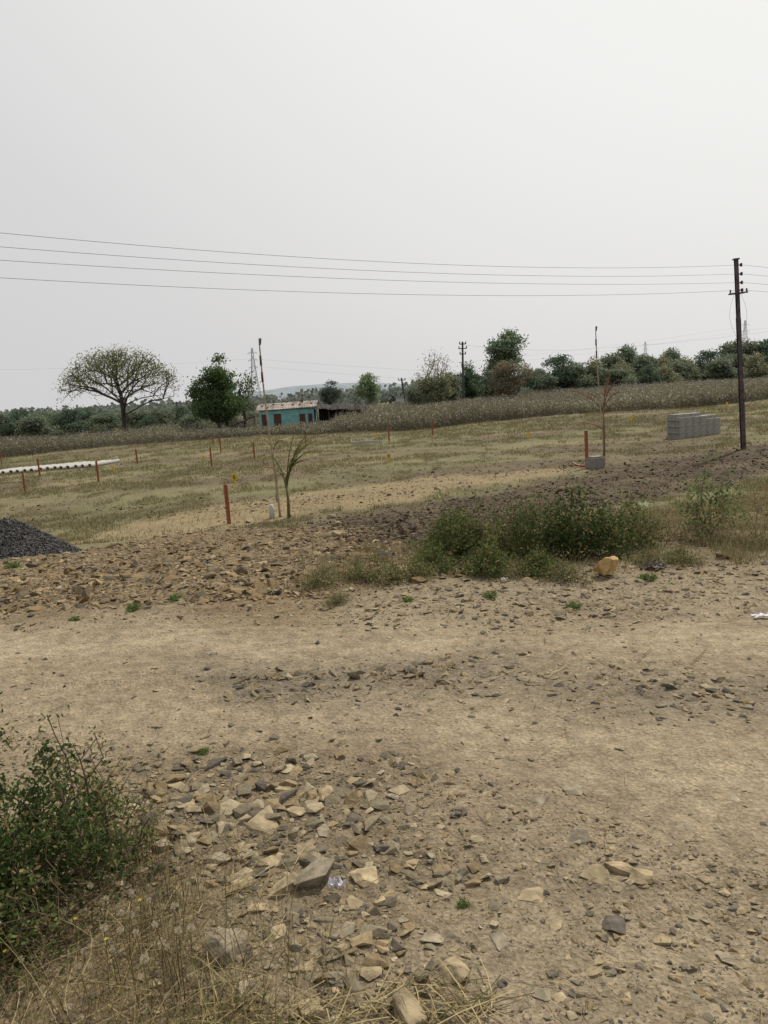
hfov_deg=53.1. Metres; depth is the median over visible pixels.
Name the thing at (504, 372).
tree
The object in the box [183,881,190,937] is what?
seed head
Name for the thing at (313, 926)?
rock
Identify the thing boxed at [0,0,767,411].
sky
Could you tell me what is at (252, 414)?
tree
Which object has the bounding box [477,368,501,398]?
tree
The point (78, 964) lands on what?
seed head
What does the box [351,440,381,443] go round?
concrete beam
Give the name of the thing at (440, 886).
rock
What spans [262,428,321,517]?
palm sapling
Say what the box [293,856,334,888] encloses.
rock
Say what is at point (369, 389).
tree
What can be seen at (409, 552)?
bush
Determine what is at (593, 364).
tree
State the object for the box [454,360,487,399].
tree
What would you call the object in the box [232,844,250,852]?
rock
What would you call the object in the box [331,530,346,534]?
rock
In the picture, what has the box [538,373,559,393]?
tree
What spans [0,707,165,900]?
bush
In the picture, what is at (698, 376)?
tree
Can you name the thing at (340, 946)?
rock
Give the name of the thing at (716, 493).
bush
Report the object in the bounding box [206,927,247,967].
rock
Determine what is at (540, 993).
rock
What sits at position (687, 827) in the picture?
rock
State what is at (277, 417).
door
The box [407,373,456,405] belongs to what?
tree
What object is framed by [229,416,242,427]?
tree
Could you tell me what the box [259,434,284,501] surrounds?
palm sapling
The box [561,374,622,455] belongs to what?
palm sapling
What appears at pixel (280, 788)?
rock
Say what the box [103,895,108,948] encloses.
seed head
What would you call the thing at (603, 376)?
tree
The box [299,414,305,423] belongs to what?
window
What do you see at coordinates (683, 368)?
tree
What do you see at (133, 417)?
tree
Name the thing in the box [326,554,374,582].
bush
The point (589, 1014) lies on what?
rock
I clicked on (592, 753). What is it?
dirt road
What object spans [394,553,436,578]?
bush
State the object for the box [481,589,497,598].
weed
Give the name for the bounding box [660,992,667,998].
rock
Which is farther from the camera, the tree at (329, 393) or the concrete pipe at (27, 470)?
the tree at (329, 393)
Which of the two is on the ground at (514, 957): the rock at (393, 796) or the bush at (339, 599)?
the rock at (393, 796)
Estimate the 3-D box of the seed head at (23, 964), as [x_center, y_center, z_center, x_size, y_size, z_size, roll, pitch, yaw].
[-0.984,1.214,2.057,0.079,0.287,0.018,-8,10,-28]
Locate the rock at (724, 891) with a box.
[718,887,730,895]
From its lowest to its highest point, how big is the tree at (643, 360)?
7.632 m
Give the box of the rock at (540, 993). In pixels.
[531,987,550,1000]
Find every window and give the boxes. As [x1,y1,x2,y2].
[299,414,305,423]
[308,413,312,422]
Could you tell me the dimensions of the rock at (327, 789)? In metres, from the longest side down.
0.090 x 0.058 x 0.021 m
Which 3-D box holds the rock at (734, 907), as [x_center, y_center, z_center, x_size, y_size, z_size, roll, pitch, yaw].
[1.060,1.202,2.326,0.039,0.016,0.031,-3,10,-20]
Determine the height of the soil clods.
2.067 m
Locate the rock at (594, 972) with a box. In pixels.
[586,966,603,977]
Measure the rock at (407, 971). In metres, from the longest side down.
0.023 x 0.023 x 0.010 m
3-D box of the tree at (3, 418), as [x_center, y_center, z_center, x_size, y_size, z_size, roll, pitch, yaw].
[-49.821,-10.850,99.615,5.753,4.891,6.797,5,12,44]
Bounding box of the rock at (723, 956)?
[716,951,737,964]
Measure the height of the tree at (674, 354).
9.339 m
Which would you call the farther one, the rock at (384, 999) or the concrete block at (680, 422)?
the concrete block at (680, 422)
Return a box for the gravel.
[0,495,767,1023]
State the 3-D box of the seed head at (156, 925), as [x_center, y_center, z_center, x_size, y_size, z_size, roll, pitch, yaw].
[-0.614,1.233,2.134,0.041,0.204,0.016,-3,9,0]
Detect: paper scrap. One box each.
[328,876,345,889]
[751,612,767,616]
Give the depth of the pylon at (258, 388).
411.96 m
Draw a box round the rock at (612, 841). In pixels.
[607,840,617,843]
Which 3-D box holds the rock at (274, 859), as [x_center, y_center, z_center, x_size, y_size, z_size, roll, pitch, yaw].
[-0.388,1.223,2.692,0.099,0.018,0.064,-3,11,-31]
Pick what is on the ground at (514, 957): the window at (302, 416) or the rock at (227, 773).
the rock at (227, 773)
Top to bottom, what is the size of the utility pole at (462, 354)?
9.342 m
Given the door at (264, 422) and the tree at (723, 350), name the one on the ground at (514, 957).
the tree at (723, 350)
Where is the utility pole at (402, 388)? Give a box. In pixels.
[398,378,405,404]
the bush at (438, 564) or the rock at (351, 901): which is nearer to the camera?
the rock at (351, 901)
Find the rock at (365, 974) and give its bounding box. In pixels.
[359,966,381,980]
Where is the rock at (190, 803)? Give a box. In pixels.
[176,799,195,808]
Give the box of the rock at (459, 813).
[449,810,461,817]
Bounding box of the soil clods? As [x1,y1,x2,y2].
[0,403,767,546]
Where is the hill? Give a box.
[242,383,409,399]
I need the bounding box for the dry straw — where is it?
[0,541,767,1023]
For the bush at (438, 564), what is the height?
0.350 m
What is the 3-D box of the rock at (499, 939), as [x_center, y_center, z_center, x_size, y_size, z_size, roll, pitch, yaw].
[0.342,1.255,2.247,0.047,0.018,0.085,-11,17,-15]
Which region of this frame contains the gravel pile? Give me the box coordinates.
[0,517,87,559]
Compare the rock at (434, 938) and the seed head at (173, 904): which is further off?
the rock at (434, 938)
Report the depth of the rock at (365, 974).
2.14 m
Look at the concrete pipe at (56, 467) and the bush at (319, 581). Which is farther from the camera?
the concrete pipe at (56, 467)
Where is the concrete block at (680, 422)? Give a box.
[676,420,685,423]
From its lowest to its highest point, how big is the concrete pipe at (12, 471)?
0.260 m
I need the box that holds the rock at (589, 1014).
[586,1012,592,1017]
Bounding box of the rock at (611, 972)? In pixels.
[605,968,616,976]
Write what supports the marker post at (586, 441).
on the ground at (514, 957)
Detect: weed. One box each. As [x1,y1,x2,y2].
[2,559,21,568]
[68,614,81,620]
[124,602,144,611]
[169,592,183,600]
[195,747,210,754]
[399,595,413,602]
[457,896,472,908]
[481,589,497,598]
[562,600,582,609]
[637,571,658,581]
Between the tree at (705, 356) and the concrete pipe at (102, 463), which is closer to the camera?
the concrete pipe at (102, 463)
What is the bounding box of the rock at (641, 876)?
[629,867,655,883]
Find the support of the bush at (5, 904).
on the ground at (514, 957)
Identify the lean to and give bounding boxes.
[229,415,255,430]
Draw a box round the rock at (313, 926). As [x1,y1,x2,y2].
[306,921,316,930]
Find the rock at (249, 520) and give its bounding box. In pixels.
[246,518,252,522]
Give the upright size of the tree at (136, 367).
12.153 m
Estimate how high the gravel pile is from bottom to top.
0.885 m
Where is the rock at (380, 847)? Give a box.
[374,844,390,851]
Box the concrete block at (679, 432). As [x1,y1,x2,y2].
[675,430,684,433]
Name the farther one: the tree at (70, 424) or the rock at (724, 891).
the tree at (70, 424)
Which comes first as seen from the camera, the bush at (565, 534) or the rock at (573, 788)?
the rock at (573, 788)
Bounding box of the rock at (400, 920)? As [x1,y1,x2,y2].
[395,917,408,923]
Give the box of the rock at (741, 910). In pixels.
[736,906,745,913]
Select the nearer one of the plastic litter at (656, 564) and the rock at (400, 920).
the rock at (400, 920)
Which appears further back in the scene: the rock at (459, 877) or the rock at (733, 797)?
the rock at (733, 797)
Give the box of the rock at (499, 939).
[489,930,510,950]
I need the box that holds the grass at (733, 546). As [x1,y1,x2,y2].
[0,396,767,588]
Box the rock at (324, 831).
[317,824,329,836]
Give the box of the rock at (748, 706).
[739,704,753,709]
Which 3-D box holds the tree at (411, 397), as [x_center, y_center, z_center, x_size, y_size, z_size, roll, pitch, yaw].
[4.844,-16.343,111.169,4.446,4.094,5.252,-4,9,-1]
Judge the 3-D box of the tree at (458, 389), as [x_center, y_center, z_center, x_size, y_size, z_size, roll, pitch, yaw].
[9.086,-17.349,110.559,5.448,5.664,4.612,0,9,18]
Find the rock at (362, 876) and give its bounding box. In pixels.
[349,866,378,887]
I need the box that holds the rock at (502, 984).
[497,981,507,987]
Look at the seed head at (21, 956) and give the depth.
2.09 m
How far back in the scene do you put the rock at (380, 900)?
2.45 m
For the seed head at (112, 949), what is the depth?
2.14 m
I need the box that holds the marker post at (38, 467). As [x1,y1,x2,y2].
[37,458,40,475]
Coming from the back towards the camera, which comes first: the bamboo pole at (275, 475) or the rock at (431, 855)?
the bamboo pole at (275, 475)
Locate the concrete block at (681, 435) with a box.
[676,433,685,436]
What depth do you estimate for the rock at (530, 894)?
2.46 m
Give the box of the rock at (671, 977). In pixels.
[668,973,678,981]
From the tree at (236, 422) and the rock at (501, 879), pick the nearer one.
the rock at (501, 879)
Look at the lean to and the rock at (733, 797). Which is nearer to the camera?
the rock at (733, 797)
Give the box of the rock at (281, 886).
[266,872,297,898]
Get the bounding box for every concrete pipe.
[1,466,31,474]
[9,465,41,473]
[15,464,48,473]
[23,464,54,472]
[30,463,61,471]
[40,463,66,470]
[46,462,76,470]
[53,461,85,469]
[59,461,90,469]
[66,461,94,469]
[74,460,104,468]
[81,460,107,467]
[88,459,119,467]
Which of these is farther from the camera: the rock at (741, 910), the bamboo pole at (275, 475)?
the bamboo pole at (275, 475)
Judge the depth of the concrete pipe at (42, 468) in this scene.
47.27 m
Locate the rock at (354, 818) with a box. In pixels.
[347,814,358,823]
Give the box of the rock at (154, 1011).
[149,1005,168,1013]
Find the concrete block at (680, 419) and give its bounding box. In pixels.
[675,417,684,420]
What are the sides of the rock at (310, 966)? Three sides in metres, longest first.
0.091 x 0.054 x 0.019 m
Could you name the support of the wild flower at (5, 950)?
on the ground at (514, 957)
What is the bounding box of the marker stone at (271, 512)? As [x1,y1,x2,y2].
[269,504,274,518]
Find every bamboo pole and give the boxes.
[258,338,280,516]
[595,326,603,450]
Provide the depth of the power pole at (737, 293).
28.57 m
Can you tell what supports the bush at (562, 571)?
on the ground at (514, 957)
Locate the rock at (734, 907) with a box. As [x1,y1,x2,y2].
[727,903,739,911]
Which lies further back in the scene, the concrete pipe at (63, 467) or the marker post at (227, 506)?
the concrete pipe at (63, 467)
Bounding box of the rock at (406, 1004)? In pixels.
[392,987,430,1023]
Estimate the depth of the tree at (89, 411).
116.27 m
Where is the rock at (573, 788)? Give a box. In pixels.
[563,783,582,794]
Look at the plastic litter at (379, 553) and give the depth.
7.71 m
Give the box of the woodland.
[0,363,748,421]
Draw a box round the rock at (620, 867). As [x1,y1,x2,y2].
[604,861,632,874]
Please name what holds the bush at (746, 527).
on the ground at (514, 957)
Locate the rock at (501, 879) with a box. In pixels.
[494,874,510,884]
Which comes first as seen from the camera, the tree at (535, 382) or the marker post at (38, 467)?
the marker post at (38, 467)
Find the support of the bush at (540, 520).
on the ground at (514, 957)
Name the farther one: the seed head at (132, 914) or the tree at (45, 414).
the tree at (45, 414)
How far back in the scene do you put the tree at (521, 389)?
122.79 m
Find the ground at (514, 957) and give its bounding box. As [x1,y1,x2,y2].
[0,389,767,1023]
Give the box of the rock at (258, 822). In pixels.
[246,805,278,836]
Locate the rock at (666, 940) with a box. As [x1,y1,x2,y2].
[652,933,671,945]
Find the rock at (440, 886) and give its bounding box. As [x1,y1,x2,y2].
[437,884,444,888]
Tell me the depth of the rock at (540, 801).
2.97 m
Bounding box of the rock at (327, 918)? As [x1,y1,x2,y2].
[314,916,333,922]
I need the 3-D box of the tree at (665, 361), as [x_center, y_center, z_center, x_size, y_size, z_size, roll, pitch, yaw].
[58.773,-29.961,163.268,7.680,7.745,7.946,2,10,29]
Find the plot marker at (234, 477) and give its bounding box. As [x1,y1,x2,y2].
[231,474,236,485]
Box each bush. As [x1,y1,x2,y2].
[0,692,135,975]
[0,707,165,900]
[0,816,86,998]
[0,831,97,984]
[10,704,177,919]
[116,757,190,861]
[301,563,341,591]
[320,589,353,607]
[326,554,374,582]
[345,527,396,563]
[356,551,428,587]
[380,531,428,566]
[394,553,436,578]
[402,486,505,563]
[406,540,457,574]
[446,533,518,579]
[454,493,550,559]
[495,488,573,556]
[496,557,544,581]
[500,464,636,560]
[514,544,567,578]
[518,496,560,520]
[535,554,596,586]
[588,482,674,553]
[617,487,744,545]
[623,542,665,567]
[658,537,708,567]
[666,445,759,541]
[698,482,767,551]
[710,466,767,519]
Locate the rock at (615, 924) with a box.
[602,915,625,934]
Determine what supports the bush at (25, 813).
on the ground at (514, 957)
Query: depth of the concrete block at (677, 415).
35.72 m
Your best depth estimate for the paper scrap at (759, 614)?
5.08 m
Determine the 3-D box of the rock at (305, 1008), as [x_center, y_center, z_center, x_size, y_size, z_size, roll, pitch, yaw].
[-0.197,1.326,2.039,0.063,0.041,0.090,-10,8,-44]
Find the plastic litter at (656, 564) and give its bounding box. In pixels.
[644,561,665,567]
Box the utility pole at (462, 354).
[458,341,466,401]
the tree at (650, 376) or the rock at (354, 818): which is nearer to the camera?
the rock at (354, 818)
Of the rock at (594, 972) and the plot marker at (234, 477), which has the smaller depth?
the rock at (594, 972)
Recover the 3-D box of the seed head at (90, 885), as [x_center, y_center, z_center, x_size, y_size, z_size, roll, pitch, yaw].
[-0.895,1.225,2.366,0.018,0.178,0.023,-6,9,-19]
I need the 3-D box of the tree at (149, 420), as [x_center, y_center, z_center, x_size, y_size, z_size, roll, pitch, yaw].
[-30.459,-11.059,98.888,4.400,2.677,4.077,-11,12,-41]
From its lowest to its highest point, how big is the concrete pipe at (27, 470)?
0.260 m
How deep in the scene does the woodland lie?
215.62 m
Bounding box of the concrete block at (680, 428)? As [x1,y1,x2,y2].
[676,427,685,430]
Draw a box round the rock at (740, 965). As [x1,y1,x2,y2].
[736,961,746,969]
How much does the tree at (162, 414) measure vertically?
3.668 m
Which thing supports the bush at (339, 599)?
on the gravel
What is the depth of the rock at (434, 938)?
2.26 m
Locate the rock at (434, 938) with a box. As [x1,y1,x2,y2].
[420,933,441,942]
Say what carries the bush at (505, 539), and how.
on the ground at (514, 957)
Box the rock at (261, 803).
[251,799,264,807]
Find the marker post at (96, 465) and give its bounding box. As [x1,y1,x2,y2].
[95,461,99,481]
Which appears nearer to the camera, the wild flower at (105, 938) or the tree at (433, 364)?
the wild flower at (105, 938)
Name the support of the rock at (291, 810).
on the ground at (514, 957)
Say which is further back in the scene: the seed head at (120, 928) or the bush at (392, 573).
the bush at (392, 573)
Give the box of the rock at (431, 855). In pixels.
[427,853,435,858]
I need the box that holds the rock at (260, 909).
[247,903,268,913]
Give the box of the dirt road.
[0,618,767,857]
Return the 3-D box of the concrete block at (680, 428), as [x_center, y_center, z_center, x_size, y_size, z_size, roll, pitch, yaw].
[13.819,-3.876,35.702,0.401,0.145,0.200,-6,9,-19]
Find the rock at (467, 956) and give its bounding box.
[461,954,471,958]
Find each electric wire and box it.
[2,260,740,283]
[4,233,728,267]
[7,247,725,275]
[9,278,734,295]
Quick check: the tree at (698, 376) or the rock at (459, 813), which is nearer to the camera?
the rock at (459, 813)
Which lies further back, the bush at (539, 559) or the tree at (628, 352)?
the tree at (628, 352)
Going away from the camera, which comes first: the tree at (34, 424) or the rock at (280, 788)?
the rock at (280, 788)
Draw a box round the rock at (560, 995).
[551,992,565,1001]
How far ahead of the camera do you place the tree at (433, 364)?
104.16 m
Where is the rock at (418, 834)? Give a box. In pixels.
[413,831,421,836]
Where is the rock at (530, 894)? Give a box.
[517,887,543,902]
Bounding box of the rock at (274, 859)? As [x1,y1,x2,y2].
[259,852,283,865]
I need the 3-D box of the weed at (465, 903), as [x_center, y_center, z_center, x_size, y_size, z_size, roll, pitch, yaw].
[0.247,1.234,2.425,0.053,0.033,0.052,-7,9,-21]
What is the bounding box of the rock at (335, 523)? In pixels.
[331,520,341,526]
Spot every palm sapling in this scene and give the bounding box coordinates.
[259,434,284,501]
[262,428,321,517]
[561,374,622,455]
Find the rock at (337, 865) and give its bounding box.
[332,863,343,869]
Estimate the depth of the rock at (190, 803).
3.10 m
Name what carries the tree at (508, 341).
on the ground at (514, 957)
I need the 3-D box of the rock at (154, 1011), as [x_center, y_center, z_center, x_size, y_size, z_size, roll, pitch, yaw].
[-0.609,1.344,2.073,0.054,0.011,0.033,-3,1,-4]
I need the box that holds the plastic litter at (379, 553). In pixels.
[377,551,394,556]
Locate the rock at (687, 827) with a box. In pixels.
[683,823,691,830]
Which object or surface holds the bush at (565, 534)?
on the ground at (514, 957)
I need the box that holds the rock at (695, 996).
[689,990,700,1003]
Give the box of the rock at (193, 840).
[185,832,199,845]
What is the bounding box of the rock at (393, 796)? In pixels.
[386,793,399,799]
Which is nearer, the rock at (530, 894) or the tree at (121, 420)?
the rock at (530, 894)
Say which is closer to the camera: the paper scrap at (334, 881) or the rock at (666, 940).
the rock at (666, 940)
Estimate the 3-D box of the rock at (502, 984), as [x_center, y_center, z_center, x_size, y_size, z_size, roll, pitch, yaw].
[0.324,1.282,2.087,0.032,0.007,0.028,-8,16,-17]
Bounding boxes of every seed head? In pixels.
[0,921,38,1007]
[16,955,23,1005]
[39,877,44,931]
[61,909,72,946]
[66,918,72,959]
[76,963,88,1006]
[87,882,93,934]
[100,923,116,982]
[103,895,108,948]
[109,946,121,983]
[116,926,141,1018]
[118,909,135,984]
[127,910,134,948]
[129,891,133,953]
[132,929,147,990]
[140,954,167,1017]
[146,897,166,971]
[151,920,176,999]
[152,923,170,972]
[157,937,165,993]
[165,945,179,987]
[171,902,179,977]
[174,926,185,1006]
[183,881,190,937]
[187,923,194,958]
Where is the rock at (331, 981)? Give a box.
[323,971,343,984]
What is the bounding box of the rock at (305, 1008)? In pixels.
[298,998,326,1023]
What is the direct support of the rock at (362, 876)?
on the ground at (514, 957)
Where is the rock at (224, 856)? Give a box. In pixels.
[204,852,230,864]
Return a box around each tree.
[0,407,45,439]
[0,411,10,438]
[11,413,65,438]
[37,410,62,427]
[47,406,92,434]
[47,430,68,438]
[52,341,184,430]
[77,406,98,432]
[86,412,121,432]
[114,410,130,429]
[119,409,150,428]
[132,416,162,428]
[138,408,176,426]
[169,406,194,427]
[175,415,212,431]
[184,364,249,430]
[207,352,241,428]
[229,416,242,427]
[230,370,260,427]
[242,411,258,420]
[316,379,344,404]
[352,372,380,404]
[403,386,425,406]
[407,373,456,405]
[412,347,461,396]
[437,371,464,402]
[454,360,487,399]
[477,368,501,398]
[479,327,529,379]
[479,357,535,398]
[501,380,533,395]
[518,368,543,392]
[532,367,548,392]
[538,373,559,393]
[541,353,585,391]
[560,361,599,389]
[584,355,606,388]
[587,366,610,387]
[597,352,627,386]
[604,367,639,386]
[605,358,638,386]
[616,343,638,372]
[631,353,661,383]
[633,363,665,386]
[654,363,684,384]
[655,352,675,371]
[660,347,688,361]
[667,360,697,380]
[677,354,705,383]
[691,349,724,380]
[702,357,750,380]
[714,352,752,377]
[717,341,735,358]
[722,338,759,376]
[743,352,767,378]
[745,339,767,376]
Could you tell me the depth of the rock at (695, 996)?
2.00 m
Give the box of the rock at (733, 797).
[730,794,740,801]
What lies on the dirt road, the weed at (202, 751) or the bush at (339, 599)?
the weed at (202, 751)
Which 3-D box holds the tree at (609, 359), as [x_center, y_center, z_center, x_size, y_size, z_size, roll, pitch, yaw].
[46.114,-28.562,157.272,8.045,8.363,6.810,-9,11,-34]
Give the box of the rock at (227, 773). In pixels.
[220,770,231,777]
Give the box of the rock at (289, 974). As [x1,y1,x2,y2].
[283,972,295,978]
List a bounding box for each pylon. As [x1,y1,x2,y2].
[248,348,261,396]
[742,321,747,340]
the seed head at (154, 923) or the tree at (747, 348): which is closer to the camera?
the seed head at (154, 923)
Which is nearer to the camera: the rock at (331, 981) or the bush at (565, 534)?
the rock at (331, 981)
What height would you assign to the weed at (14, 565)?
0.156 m
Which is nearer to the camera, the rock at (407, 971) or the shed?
the rock at (407, 971)
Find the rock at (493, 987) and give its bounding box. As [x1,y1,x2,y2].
[488,983,495,990]
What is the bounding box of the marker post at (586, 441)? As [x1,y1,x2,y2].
[584,431,588,467]
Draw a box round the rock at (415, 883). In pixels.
[409,880,425,886]
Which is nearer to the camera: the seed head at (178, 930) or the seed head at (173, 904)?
the seed head at (178, 930)
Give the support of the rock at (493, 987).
on the ground at (514, 957)
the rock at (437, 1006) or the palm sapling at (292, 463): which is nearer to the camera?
the rock at (437, 1006)
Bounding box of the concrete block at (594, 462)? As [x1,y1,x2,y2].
[585,455,604,468]
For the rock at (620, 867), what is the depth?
2.53 m
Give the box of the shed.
[315,403,367,422]
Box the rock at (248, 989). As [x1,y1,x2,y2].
[235,978,258,1007]
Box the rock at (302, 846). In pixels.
[296,843,320,858]
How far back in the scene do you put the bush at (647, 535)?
7.51 m
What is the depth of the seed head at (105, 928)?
2.12 m
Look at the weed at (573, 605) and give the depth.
5.51 m
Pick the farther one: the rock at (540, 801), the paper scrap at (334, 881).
the rock at (540, 801)
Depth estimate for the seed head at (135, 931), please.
2.10 m
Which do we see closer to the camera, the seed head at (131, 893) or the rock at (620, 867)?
the seed head at (131, 893)
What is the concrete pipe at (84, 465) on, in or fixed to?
on the ground at (514, 957)
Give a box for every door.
[261,415,266,430]
[273,414,281,427]
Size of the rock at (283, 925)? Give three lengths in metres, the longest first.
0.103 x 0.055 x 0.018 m
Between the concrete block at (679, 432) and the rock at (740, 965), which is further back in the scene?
the concrete block at (679, 432)
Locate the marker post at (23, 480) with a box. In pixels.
[21,471,25,490]
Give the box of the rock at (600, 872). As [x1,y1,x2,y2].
[580,864,610,883]
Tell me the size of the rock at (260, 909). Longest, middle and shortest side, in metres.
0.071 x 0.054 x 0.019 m
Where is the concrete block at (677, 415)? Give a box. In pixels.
[673,414,682,417]
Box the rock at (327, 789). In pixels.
[320,785,332,793]
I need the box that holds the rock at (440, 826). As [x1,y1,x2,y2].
[436,823,444,828]
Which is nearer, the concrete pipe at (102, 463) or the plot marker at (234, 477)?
the plot marker at (234, 477)
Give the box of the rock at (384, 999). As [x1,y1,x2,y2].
[379,994,386,1001]
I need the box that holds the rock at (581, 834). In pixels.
[568,828,588,844]
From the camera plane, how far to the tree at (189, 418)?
90.82 m
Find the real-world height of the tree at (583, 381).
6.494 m
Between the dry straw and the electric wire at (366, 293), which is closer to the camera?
the dry straw
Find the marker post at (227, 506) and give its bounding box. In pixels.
[223,481,230,523]
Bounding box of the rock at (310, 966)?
[290,958,312,972]
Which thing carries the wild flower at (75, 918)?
on the ground at (514, 957)
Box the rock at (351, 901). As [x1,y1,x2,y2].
[345,895,363,910]
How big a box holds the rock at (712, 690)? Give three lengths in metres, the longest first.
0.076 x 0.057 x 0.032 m
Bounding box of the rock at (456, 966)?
[439,956,469,983]
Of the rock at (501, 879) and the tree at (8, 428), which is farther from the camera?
the tree at (8, 428)
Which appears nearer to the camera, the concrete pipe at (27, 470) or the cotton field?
the concrete pipe at (27, 470)
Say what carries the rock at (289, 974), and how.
on the ground at (514, 957)
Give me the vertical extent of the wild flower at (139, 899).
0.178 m
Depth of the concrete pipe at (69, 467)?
47.22 m
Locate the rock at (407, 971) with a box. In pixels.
[403,968,411,973]
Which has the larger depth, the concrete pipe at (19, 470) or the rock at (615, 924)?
the concrete pipe at (19, 470)
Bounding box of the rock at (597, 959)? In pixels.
[594,956,603,965]
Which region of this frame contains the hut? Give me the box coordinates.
[255,400,318,430]
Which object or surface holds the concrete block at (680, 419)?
on the concrete block at (680, 422)
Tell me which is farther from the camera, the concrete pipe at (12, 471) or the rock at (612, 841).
the concrete pipe at (12, 471)
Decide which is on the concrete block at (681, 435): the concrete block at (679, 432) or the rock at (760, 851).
the concrete block at (679, 432)
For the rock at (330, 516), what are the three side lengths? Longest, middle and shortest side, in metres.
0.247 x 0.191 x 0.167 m
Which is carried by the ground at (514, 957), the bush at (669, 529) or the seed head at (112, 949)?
the bush at (669, 529)
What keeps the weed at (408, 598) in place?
on the ground at (514, 957)
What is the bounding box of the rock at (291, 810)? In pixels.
[287,806,305,816]
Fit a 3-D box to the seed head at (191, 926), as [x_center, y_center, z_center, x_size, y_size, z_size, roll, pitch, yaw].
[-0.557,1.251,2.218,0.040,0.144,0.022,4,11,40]
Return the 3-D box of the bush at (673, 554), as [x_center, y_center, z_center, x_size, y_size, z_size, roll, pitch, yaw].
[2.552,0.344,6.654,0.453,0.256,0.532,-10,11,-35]
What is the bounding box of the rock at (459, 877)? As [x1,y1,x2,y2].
[456,873,463,882]
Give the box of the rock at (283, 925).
[266,923,286,943]
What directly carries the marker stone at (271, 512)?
on the ground at (514, 957)
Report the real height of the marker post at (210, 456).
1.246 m
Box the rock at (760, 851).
[753,848,764,854]
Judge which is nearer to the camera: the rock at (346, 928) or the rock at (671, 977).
the rock at (671, 977)
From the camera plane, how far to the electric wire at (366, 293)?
21.23 m
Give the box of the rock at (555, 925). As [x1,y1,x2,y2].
[549,918,561,931]
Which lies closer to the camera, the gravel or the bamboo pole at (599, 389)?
the gravel
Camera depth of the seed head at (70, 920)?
2.27 m
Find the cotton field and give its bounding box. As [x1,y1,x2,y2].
[0,375,767,456]
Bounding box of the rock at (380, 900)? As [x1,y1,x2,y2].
[373,896,384,906]
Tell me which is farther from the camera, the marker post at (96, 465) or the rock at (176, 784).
the marker post at (96, 465)
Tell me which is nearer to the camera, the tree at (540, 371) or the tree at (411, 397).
the tree at (411, 397)
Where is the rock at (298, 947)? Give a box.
[291,940,302,951]
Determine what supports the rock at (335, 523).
on the ground at (514, 957)
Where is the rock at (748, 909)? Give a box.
[743,906,751,912]
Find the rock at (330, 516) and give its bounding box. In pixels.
[327,514,336,518]
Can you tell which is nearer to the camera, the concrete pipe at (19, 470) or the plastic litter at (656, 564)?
the plastic litter at (656, 564)
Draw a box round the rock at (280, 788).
[274,785,291,791]
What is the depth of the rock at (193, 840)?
2.86 m
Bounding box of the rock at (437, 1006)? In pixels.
[434,1001,444,1013]
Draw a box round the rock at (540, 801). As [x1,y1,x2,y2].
[531,796,545,806]
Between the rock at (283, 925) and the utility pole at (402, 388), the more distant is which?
the utility pole at (402, 388)
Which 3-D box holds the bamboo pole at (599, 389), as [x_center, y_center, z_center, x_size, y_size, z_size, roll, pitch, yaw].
[8.498,-4.677,30.219,0.307,5.157,0.076,-3,9,0]
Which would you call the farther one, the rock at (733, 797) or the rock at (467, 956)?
the rock at (733, 797)
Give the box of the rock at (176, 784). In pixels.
[168,781,183,788]
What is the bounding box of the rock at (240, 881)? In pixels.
[224,872,255,887]
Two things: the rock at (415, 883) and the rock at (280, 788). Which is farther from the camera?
the rock at (280, 788)
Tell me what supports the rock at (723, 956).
on the ground at (514, 957)
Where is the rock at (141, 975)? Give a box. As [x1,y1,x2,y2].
[136,973,147,980]
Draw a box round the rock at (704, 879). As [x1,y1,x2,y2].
[697,876,710,883]
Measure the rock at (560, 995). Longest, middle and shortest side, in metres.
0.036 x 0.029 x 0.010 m
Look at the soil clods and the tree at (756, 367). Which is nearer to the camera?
the soil clods
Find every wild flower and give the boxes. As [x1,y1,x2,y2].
[3,949,7,990]
[73,917,77,961]
[103,937,109,991]
[138,898,142,951]
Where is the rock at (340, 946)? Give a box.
[334,943,347,949]
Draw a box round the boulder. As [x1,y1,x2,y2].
[592,556,618,575]
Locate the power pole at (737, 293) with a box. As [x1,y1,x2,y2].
[728,258,747,448]
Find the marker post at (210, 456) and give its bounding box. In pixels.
[209,447,212,466]
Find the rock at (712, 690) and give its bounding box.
[705,688,717,692]
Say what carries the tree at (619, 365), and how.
on the ground at (514, 957)
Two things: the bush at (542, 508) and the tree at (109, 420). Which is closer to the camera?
the bush at (542, 508)
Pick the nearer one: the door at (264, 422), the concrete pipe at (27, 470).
the concrete pipe at (27, 470)
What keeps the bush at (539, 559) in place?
on the ground at (514, 957)
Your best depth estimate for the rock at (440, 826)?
2.85 m
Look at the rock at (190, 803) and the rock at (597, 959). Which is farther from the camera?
the rock at (190, 803)
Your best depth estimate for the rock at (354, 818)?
2.92 m
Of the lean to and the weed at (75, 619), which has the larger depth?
the lean to
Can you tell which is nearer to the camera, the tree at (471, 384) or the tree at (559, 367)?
the tree at (471, 384)
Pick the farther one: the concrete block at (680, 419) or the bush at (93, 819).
the concrete block at (680, 419)
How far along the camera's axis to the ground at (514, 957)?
3.13 m
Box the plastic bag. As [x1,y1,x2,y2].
[639,500,648,506]
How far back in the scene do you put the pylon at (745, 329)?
470.05 m
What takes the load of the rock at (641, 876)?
on the ground at (514, 957)
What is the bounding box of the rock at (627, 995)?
[624,992,630,999]
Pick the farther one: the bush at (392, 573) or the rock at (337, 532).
the rock at (337, 532)
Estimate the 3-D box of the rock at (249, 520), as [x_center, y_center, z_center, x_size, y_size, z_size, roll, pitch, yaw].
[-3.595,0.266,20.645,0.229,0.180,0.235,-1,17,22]
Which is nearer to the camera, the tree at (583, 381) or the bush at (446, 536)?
the bush at (446, 536)
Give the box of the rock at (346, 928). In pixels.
[339,921,355,937]
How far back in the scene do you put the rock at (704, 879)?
2.45 m
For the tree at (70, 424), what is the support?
on the ground at (514, 957)

